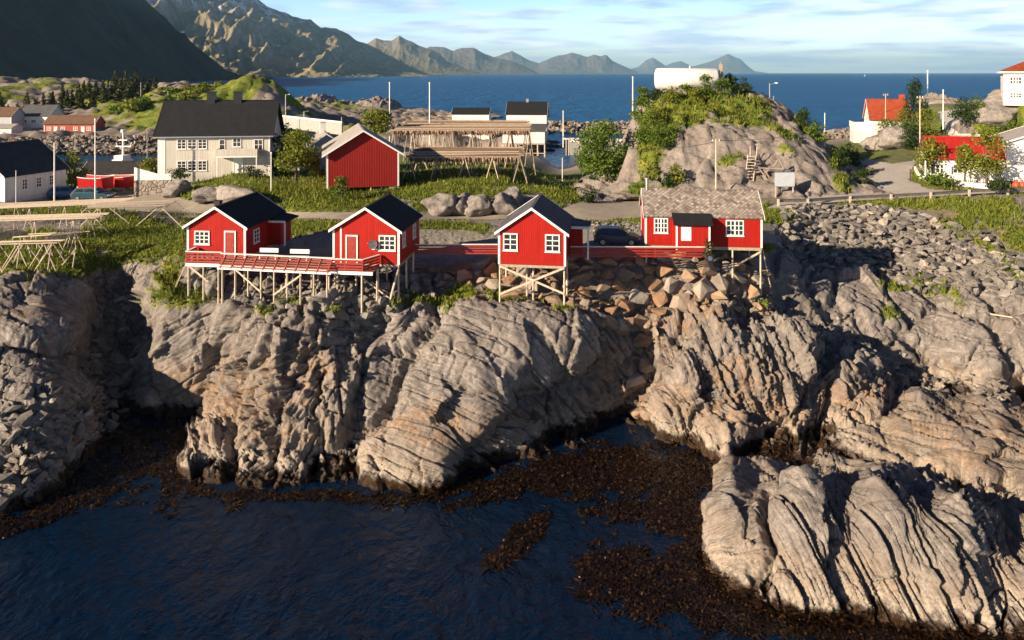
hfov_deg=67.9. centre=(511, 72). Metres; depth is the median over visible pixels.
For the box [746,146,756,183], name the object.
wooden steps
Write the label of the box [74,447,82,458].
boulder
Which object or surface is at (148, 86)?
spruce tree
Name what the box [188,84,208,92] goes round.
bush
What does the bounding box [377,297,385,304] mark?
boulder
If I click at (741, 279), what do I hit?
boulder
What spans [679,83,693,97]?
bush
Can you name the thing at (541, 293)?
boulder
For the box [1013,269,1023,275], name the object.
boulder
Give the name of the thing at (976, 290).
boulder
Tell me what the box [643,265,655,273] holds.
boulder
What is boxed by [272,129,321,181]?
leafy tree
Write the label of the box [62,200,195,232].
drying rack
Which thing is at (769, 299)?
boulder
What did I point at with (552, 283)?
boulder
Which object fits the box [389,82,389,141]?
flagpole
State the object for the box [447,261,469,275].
boulder
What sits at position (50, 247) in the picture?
rack prop
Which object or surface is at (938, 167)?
window
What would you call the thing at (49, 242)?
drying rack
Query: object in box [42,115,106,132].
harbour building
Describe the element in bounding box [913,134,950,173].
leafy tree
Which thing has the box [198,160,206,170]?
window
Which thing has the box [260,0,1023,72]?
sky
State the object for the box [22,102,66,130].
harbour building
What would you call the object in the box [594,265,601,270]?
boulder
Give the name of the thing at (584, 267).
boulder
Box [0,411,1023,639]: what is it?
seaweed
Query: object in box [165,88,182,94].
bush
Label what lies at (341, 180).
bush
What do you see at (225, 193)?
rock outcrop
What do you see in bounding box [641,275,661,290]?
boulder
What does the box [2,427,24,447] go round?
boulder
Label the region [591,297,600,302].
boulder
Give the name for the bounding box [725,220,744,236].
window
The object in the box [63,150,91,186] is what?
bush
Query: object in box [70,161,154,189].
boathouse
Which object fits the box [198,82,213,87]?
bush
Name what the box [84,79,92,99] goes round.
spruce tree
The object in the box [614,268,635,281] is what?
boulder
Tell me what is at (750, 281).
boulder
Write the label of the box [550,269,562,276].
boulder
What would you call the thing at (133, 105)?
bush
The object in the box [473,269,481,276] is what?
boulder
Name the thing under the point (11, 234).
slatted panel
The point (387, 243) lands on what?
window
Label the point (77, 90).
spruce tree
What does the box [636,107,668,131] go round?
bush
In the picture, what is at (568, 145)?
landing stage
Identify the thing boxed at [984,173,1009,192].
bush
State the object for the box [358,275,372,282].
boulder
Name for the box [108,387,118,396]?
boulder
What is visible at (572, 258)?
boulder
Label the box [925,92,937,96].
islet
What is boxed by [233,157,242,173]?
door
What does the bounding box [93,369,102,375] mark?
boulder
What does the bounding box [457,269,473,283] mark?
boulder
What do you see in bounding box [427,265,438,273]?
boulder
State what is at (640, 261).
boulder
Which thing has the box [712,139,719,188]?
utility pole
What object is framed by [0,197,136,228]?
drying rack
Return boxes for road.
[768,159,1023,208]
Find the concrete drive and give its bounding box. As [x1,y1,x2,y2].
[938,109,979,136]
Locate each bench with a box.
[259,248,278,258]
[289,249,309,260]
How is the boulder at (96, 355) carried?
on the rocky shore ground at (916, 514)
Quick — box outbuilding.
[293,132,329,169]
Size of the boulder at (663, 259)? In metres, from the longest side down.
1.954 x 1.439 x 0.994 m
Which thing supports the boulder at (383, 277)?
on the rocky shore ground at (916, 514)
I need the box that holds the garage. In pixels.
[988,126,1023,184]
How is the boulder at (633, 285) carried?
on the rocky shore ground at (916, 514)
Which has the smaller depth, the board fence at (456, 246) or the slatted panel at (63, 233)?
the board fence at (456, 246)
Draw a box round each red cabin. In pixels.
[175,192,298,288]
[328,193,422,311]
[494,193,591,305]
[639,178,770,295]
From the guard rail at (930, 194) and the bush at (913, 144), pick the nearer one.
the guard rail at (930, 194)
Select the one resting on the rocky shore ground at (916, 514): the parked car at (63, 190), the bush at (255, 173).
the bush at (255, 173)
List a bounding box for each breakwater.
[363,120,630,134]
[820,127,849,138]
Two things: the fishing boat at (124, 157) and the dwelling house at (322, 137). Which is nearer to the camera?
the dwelling house at (322, 137)
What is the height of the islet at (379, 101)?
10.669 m
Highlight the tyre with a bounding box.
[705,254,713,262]
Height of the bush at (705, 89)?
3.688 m
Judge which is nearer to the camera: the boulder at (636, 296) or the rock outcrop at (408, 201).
the boulder at (636, 296)
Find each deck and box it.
[185,247,233,303]
[327,254,379,312]
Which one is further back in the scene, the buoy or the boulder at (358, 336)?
the buoy
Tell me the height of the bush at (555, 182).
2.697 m
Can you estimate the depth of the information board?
91.44 m
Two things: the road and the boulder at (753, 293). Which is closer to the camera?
the boulder at (753, 293)
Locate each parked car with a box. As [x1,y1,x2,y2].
[47,185,75,198]
[70,186,115,199]
[593,225,639,245]
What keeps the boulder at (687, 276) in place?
on the rocky shore ground at (916, 514)
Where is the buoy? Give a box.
[1012,180,1019,187]
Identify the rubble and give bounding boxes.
[0,202,1023,493]
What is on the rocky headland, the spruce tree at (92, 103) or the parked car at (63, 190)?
the spruce tree at (92, 103)
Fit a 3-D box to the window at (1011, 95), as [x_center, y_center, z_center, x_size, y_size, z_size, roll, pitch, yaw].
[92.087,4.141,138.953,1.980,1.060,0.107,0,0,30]
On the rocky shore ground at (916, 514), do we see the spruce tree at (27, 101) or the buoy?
the buoy
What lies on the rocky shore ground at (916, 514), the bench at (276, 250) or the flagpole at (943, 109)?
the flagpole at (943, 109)
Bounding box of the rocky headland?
[0,75,565,154]
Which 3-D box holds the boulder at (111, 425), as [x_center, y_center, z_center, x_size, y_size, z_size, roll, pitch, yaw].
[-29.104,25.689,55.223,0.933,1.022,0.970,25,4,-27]
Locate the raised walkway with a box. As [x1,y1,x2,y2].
[217,253,344,308]
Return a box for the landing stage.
[563,138,578,154]
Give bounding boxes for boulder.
[0,424,10,431]
[0,472,13,482]
[0,496,10,510]
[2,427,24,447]
[3,452,17,460]
[4,405,24,412]
[12,410,31,426]
[19,456,28,465]
[21,440,34,450]
[24,467,42,475]
[27,403,38,411]
[33,410,50,421]
[40,429,53,437]
[46,451,62,459]
[49,409,59,413]
[53,386,64,393]
[61,435,72,452]
[61,456,70,465]
[74,421,84,434]
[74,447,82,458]
[83,405,94,413]
[83,409,93,418]
[89,353,100,357]
[90,339,100,344]
[91,318,99,330]
[93,276,103,282]
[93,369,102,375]
[104,399,118,407]
[104,419,119,431]
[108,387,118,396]
[110,412,118,420]
[115,355,127,364]
[117,408,128,413]
[122,366,133,378]
[138,318,144,328]
[179,277,187,284]
[193,277,202,290]
[230,287,236,298]
[240,294,250,302]
[250,298,259,304]
[253,276,259,286]
[267,273,275,279]
[279,281,291,292]
[285,288,295,295]
[305,296,321,301]
[315,274,323,281]
[318,279,325,287]
[325,310,334,318]
[333,327,345,331]
[338,274,350,277]
[339,308,349,319]
[350,294,367,304]
[353,331,364,341]
[355,311,375,318]
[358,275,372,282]
[372,275,389,281]
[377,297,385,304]
[379,280,389,289]
[382,311,389,321]
[387,290,400,296]
[392,270,407,284]
[407,270,418,281]
[410,281,419,293]
[420,276,431,286]
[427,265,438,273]
[429,290,436,297]
[436,281,446,286]
[444,272,451,279]
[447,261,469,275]
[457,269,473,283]
[469,257,491,269]
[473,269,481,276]
[475,277,492,283]
[484,262,498,276]
[485,279,503,291]
[486,254,497,266]
[491,273,501,280]
[501,274,517,287]
[501,291,528,299]
[515,267,531,277]
[524,275,538,290]
[538,291,545,300]
[541,291,562,305]
[548,280,558,291]
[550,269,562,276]
[560,278,575,290]
[566,297,574,307]
[568,254,579,261]
[568,261,579,268]
[571,270,593,283]
[576,286,591,296]
[578,264,592,271]
[579,299,593,305]
[584,254,593,264]
[590,304,600,309]
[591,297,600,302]
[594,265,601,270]
[596,257,617,266]
[596,279,612,296]
[600,298,610,303]
[601,267,614,279]
[603,305,618,315]
[609,252,627,260]
[612,279,625,290]
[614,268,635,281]
[615,298,633,312]
[624,261,635,266]
[625,317,633,325]
[625,372,645,388]
[628,282,639,288]
[628,288,648,304]
[629,407,639,418]
[632,333,654,346]
[633,272,643,278]
[633,314,648,326]
[635,252,646,266]
[639,353,655,372]
[639,392,650,403]
[639,405,650,420]
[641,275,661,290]
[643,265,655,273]
[651,290,668,306]
[651,307,666,315]
[652,327,658,335]
[656,249,672,261]
[656,264,675,276]
[663,277,677,293]
[669,292,689,312]
[670,258,680,263]
[674,269,680,274]
[680,261,693,267]
[681,269,697,282]
[690,295,696,300]
[692,257,698,262]
[693,277,715,300]
[696,259,717,278]
[709,273,728,294]
[710,290,727,299]
[713,254,719,262]
[717,252,726,259]
[720,260,734,273]
[727,285,739,293]
[728,299,736,305]
[730,270,747,284]
[732,304,742,312]
[734,260,745,271]
[745,278,753,285]
[746,254,756,266]
[747,284,759,299]
[751,273,764,285]
[751,302,764,310]
[759,267,774,279]
[763,296,773,308]
[953,282,963,288]
[973,285,981,294]
[991,276,1003,285]
[998,290,1009,297]
[1007,281,1015,289]
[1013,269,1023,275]
[1015,280,1022,288]
[1015,287,1023,294]
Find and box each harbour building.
[0,107,25,128]
[0,124,23,133]
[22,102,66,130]
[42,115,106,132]
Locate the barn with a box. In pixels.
[322,123,403,190]
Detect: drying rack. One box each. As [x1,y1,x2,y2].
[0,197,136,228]
[0,212,109,249]
[0,240,66,271]
[13,231,89,260]
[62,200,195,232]
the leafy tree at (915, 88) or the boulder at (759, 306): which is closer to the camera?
the boulder at (759, 306)
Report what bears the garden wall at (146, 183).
on the rocky shore ground at (916, 514)
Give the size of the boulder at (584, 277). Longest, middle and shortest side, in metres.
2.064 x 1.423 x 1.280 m
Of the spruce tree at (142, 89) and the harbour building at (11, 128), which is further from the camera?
the spruce tree at (142, 89)
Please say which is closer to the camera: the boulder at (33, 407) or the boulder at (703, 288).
the boulder at (33, 407)
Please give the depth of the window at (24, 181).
91.36 m
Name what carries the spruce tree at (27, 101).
on the rocky headland
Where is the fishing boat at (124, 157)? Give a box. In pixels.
[112,129,132,160]
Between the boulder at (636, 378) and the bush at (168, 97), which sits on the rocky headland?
the bush at (168, 97)
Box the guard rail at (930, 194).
[777,187,1023,205]
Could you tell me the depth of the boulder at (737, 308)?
60.62 m
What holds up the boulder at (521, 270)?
on the rocky shore ground at (916, 514)
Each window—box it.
[21,178,27,190]
[36,176,41,187]
[49,175,53,185]
[177,139,186,149]
[177,161,185,171]
[187,139,196,149]
[187,160,196,170]
[193,231,209,244]
[197,139,206,149]
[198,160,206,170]
[219,139,224,148]
[232,137,240,147]
[253,227,259,244]
[254,139,262,150]
[378,235,395,251]
[402,231,405,248]
[412,223,416,239]
[502,233,517,251]
[544,234,559,252]
[653,218,668,233]
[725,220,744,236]
[935,163,944,173]
[952,164,961,173]
[1009,77,1021,84]
[1009,92,1021,97]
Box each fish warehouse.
[451,107,491,139]
[501,124,546,156]
[505,99,548,141]
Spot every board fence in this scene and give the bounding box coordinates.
[415,244,497,254]
[570,246,711,257]
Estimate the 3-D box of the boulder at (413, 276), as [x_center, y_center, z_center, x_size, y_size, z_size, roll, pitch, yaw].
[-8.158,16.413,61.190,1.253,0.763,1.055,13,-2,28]
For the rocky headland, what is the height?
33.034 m
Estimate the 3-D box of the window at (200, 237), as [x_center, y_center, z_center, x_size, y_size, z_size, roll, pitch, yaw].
[-24.224,12.905,59.362,1.330,1.110,0.107,0,0,6]
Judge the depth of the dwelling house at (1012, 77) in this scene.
139.29 m
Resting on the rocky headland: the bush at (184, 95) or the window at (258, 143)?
the bush at (184, 95)
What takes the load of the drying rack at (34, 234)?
on the rocky shore ground at (916, 514)
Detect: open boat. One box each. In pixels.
[77,174,114,190]
[103,174,133,190]
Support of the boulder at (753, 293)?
on the rocky shore ground at (916, 514)
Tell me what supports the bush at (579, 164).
on the rocky knoll
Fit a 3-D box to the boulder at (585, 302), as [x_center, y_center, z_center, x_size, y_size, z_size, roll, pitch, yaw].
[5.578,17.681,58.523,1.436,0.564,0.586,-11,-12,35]
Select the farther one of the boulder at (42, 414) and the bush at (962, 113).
the bush at (962, 113)
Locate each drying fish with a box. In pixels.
[393,121,529,136]
[409,149,520,163]
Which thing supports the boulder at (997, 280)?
on the rocky shore ground at (916, 514)
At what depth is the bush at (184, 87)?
320.79 m
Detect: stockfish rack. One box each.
[391,120,535,174]
[403,147,527,182]
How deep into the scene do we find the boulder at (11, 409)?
48.69 m
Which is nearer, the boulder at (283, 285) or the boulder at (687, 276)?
the boulder at (283, 285)
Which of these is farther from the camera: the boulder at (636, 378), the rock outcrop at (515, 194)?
the rock outcrop at (515, 194)
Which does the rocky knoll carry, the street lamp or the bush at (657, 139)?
the bush at (657, 139)
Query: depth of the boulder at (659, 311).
59.55 m
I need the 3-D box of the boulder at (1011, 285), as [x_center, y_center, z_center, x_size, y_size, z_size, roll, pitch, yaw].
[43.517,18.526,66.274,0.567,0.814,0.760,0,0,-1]
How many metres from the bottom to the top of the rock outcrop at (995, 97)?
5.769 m
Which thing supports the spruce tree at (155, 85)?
on the rocky headland
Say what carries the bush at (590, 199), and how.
on the gravel yard at (607, 210)
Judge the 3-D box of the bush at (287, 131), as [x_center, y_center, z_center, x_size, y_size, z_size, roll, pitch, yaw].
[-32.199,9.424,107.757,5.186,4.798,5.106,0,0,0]
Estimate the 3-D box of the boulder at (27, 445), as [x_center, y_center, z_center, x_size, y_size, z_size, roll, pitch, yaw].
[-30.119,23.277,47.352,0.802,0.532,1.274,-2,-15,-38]
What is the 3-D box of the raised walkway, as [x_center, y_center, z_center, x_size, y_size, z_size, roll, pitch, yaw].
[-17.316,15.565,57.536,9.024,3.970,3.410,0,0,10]
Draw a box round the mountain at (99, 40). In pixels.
[0,0,276,83]
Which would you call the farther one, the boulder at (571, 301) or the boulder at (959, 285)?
the boulder at (959, 285)
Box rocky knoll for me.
[570,85,900,201]
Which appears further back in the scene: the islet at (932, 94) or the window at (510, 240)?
the islet at (932, 94)
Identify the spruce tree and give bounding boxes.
[0,91,5,106]
[21,90,31,108]
[38,93,45,104]
[45,90,54,104]
[46,91,56,104]
[57,84,65,101]
[63,89,72,108]
[70,89,75,105]
[74,83,81,99]
[74,89,87,107]
[81,80,86,96]
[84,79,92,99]
[87,90,97,107]
[91,79,100,97]
[98,82,108,102]
[105,81,112,100]
[110,69,119,95]
[113,85,121,100]
[115,74,125,95]
[121,71,129,91]
[122,81,132,98]
[123,77,135,96]
[132,68,139,91]
[137,78,146,96]
[144,76,152,92]
[152,77,158,90]
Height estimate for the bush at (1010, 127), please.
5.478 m
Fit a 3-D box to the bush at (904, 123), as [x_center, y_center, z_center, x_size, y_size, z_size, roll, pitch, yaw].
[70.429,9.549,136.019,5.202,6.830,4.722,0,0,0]
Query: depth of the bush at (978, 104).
142.59 m
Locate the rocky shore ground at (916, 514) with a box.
[0,100,1023,639]
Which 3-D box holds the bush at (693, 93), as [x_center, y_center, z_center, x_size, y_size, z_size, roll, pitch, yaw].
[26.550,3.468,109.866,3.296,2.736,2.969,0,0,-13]
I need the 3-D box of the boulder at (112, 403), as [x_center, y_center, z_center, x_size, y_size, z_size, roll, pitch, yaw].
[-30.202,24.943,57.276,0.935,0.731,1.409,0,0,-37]
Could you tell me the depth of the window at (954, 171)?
103.30 m
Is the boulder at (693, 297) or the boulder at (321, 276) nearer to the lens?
the boulder at (321, 276)
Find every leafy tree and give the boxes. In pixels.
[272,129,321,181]
[359,108,393,134]
[899,75,928,123]
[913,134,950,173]
[954,142,978,181]
[965,123,1012,183]
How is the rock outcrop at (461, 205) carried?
on the gravel yard at (607, 210)
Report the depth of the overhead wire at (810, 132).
99.05 m
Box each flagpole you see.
[94,118,95,198]
[270,152,271,189]
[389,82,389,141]
[429,82,429,144]
[563,111,563,146]
[632,76,633,116]
[927,70,927,101]
[943,89,943,128]
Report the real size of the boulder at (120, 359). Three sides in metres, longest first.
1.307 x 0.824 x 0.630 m
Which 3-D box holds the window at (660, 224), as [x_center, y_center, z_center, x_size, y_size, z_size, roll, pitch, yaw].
[12.416,12.755,63.304,1.230,1.310,0.107,0,0,6]
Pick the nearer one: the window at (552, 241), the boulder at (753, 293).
the window at (552, 241)
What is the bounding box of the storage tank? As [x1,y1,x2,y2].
[654,62,722,88]
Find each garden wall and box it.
[134,167,171,196]
[914,166,987,188]
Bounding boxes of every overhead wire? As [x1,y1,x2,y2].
[561,136,712,149]
[724,99,915,140]
[926,84,1023,99]
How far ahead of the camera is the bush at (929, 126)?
133.51 m
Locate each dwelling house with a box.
[0,139,69,201]
[152,91,284,181]
[299,121,334,171]
[849,94,912,142]
[917,135,1020,182]
[996,62,1023,105]
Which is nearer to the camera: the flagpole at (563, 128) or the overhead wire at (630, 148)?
the overhead wire at (630, 148)
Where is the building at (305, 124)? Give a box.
[282,115,342,134]
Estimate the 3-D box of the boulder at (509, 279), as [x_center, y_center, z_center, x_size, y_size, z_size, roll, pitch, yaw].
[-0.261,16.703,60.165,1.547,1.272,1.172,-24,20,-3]
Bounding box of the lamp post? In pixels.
[53,142,54,200]
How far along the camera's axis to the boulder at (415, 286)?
59.61 m
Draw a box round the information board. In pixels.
[775,172,794,197]
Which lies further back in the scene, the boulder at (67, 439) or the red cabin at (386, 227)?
the red cabin at (386, 227)
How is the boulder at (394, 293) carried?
on the rocky shore ground at (916, 514)
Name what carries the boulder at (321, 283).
on the rocky shore ground at (916, 514)
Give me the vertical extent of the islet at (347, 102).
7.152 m
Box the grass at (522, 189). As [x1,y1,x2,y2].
[0,90,1023,319]
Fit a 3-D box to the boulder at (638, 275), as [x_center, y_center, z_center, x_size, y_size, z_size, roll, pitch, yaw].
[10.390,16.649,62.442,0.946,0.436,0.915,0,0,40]
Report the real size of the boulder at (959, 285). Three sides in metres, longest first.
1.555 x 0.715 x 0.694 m
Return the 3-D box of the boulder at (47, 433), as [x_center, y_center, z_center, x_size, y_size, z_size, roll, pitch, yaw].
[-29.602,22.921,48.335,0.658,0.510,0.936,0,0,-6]
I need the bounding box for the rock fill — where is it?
[0,135,157,154]
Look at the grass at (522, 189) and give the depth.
82.41 m
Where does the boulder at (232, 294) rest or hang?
on the rocky shore ground at (916, 514)
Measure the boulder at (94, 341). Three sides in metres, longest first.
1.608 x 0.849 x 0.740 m
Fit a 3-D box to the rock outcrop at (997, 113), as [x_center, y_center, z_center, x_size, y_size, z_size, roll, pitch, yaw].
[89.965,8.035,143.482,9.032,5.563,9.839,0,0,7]
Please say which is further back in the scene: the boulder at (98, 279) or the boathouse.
the boathouse
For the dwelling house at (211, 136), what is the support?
on the rocky shore ground at (916, 514)
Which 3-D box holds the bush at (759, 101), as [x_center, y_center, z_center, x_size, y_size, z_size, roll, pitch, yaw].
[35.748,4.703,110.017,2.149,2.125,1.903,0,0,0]
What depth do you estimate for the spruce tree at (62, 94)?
329.66 m
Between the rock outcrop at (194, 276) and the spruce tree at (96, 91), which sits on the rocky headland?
the spruce tree at (96, 91)
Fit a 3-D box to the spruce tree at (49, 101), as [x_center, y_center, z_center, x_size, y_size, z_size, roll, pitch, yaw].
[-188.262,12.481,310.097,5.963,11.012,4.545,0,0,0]
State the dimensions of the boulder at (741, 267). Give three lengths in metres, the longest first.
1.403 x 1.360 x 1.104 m
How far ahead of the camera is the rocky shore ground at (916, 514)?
53.65 m
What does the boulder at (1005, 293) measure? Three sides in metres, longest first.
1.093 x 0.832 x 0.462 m
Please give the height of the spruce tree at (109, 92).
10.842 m
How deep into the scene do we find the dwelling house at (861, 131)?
151.91 m
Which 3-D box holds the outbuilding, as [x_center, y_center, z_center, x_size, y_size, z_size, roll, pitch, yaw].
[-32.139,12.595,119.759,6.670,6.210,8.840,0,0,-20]
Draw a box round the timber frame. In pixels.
[756,159,783,179]
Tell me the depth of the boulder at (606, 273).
61.41 m
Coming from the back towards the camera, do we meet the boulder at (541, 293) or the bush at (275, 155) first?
the bush at (275, 155)
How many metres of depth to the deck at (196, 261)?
57.77 m
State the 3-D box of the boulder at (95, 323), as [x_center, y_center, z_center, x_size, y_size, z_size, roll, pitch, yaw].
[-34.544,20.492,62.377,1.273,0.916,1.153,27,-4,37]
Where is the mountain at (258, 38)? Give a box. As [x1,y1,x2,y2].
[146,0,428,77]
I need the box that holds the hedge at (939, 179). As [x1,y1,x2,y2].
[917,170,961,186]
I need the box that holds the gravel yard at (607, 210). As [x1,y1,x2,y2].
[0,194,640,219]
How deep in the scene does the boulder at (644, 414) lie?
55.79 m
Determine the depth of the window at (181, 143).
95.90 m
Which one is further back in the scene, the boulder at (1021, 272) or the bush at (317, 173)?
the bush at (317, 173)
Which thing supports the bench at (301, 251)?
on the raised walkway
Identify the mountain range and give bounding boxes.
[368,36,481,74]
[427,47,537,73]
[495,51,637,73]
[632,54,764,72]
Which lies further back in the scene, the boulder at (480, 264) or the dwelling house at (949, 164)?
the dwelling house at (949, 164)
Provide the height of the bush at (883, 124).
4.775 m
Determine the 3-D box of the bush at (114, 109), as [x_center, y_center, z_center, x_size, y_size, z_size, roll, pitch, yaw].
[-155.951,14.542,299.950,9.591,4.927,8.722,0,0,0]
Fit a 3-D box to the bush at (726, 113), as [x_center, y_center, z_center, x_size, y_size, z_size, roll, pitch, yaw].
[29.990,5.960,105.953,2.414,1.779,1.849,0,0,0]
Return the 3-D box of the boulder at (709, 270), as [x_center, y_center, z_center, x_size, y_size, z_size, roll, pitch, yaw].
[16.035,16.355,63.215,2.053,1.806,1.626,18,-30,-25]
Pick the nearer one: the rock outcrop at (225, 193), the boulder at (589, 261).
the boulder at (589, 261)
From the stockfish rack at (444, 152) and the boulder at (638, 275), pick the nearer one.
the boulder at (638, 275)
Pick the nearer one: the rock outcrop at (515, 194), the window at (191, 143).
the rock outcrop at (515, 194)
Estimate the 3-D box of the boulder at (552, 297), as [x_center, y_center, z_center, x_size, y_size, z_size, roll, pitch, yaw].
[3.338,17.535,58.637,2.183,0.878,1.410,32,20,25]
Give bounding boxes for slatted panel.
[0,228,27,239]
[35,227,84,244]
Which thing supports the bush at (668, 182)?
on the rocky knoll
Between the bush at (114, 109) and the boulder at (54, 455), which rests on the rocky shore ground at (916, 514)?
the boulder at (54, 455)
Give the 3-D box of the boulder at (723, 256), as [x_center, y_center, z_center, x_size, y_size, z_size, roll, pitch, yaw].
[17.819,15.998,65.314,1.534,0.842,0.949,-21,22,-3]
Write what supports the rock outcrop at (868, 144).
on the rocky shore ground at (916, 514)
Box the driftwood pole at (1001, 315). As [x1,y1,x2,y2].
[990,313,1012,317]
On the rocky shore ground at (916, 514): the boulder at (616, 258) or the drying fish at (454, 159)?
the boulder at (616, 258)
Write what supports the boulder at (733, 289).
on the rocky shore ground at (916, 514)
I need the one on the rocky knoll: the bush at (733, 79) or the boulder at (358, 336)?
the bush at (733, 79)
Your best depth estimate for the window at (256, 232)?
60.91 m
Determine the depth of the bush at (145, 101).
296.86 m
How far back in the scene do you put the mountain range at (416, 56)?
10969.81 m
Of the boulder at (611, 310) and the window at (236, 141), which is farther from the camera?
the window at (236, 141)
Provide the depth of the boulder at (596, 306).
58.75 m
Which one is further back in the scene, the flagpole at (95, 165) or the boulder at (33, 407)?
the flagpole at (95, 165)
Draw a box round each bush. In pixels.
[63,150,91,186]
[106,104,124,114]
[117,98,143,110]
[133,95,154,105]
[135,157,157,171]
[154,86,173,94]
[159,94,175,102]
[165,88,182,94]
[167,166,190,179]
[174,91,196,99]
[178,84,194,91]
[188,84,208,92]
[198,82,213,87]
[214,81,223,87]
[236,165,267,177]
[264,133,293,175]
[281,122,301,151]
[307,156,325,181]
[329,176,350,198]
[548,173,561,188]
[570,118,630,181]
[574,132,608,170]
[578,185,599,202]
[628,95,652,119]
[632,110,660,143]
[635,86,652,99]
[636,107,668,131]
[645,119,677,148]
[649,88,664,100]
[660,88,681,102]
[661,171,674,187]
[666,163,685,182]
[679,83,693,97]
[684,88,707,103]
[695,74,715,95]
[701,237,713,263]
[714,77,732,97]
[718,109,734,116]
[723,72,737,86]
[731,77,756,95]
[756,99,765,107]
[793,107,820,132]
[801,123,829,142]
[832,145,850,166]
[841,143,864,166]
[851,166,871,183]
[871,118,899,135]
[892,108,918,128]
[897,118,927,149]
[911,108,946,135]
[947,96,978,122]
[966,94,987,118]
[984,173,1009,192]
[990,120,1023,134]
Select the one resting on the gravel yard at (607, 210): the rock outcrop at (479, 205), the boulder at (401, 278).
the rock outcrop at (479, 205)
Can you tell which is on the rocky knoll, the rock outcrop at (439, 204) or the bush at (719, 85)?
the bush at (719, 85)
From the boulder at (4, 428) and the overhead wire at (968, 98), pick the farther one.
the overhead wire at (968, 98)
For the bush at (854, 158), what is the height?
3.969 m
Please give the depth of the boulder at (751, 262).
65.26 m
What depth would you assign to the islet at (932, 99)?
609.82 m
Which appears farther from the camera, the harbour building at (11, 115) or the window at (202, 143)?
the harbour building at (11, 115)
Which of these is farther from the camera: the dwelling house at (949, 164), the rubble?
the dwelling house at (949, 164)
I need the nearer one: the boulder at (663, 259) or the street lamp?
the boulder at (663, 259)
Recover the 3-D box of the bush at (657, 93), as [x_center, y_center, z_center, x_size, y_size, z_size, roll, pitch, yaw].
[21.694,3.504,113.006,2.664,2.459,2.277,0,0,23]
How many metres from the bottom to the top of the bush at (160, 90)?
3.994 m
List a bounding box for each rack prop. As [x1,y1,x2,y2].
[0,242,20,274]
[33,243,51,272]
[61,246,76,268]
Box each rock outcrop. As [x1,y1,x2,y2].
[162,179,193,197]
[187,267,206,286]
[191,186,216,203]
[204,268,225,295]
[214,184,266,202]
[315,288,337,310]
[400,199,416,204]
[420,192,458,216]
[453,192,471,215]
[464,194,491,216]
[491,192,519,214]
[503,186,523,206]
[858,134,884,151]
[877,126,918,149]
[968,101,1017,128]
[980,89,1001,103]
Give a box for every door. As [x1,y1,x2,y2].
[224,231,235,256]
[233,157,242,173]
[345,235,357,262]
[972,165,980,179]
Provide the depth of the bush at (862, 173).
97.74 m
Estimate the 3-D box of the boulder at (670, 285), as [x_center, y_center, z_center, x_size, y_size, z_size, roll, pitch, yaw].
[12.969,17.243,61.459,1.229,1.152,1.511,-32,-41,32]
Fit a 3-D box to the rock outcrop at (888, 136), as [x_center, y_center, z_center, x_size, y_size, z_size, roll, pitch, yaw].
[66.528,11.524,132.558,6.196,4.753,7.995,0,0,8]
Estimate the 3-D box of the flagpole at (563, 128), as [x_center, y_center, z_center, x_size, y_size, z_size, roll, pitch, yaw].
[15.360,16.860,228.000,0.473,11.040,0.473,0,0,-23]
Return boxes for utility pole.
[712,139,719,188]
[916,96,923,165]
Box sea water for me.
[0,73,1023,639]
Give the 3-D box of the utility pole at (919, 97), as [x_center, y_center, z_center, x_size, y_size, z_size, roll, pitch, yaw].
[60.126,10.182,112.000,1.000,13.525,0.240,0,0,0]
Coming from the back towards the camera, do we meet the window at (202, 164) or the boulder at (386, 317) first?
the window at (202, 164)
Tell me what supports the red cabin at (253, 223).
on the rocky shore ground at (916, 514)
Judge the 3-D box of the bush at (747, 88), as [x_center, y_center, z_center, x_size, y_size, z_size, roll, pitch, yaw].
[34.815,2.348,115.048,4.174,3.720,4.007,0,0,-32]
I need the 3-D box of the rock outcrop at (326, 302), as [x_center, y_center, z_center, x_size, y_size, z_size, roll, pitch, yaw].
[-13.724,16.763,55.844,1.911,1.928,1.695,0,0,-42]
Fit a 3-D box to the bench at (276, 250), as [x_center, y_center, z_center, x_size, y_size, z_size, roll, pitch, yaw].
[-18.953,14.145,59.119,1.488,0.950,0.440,0,0,5]
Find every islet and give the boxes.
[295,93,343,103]
[342,99,356,104]
[355,95,402,109]
[917,94,962,103]
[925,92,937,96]
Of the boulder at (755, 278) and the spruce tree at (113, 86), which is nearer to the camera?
the boulder at (755, 278)
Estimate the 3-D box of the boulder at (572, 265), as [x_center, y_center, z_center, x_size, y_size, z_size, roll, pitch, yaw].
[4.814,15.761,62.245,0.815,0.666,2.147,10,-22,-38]
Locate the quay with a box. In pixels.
[567,139,621,154]
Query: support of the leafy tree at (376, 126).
on the rocky shore ground at (916, 514)
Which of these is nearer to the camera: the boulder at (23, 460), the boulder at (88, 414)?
the boulder at (23, 460)
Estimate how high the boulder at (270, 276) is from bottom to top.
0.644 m
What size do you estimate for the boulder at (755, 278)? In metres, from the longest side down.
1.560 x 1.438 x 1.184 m
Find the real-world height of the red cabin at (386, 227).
7.851 m
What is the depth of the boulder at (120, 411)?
58.26 m

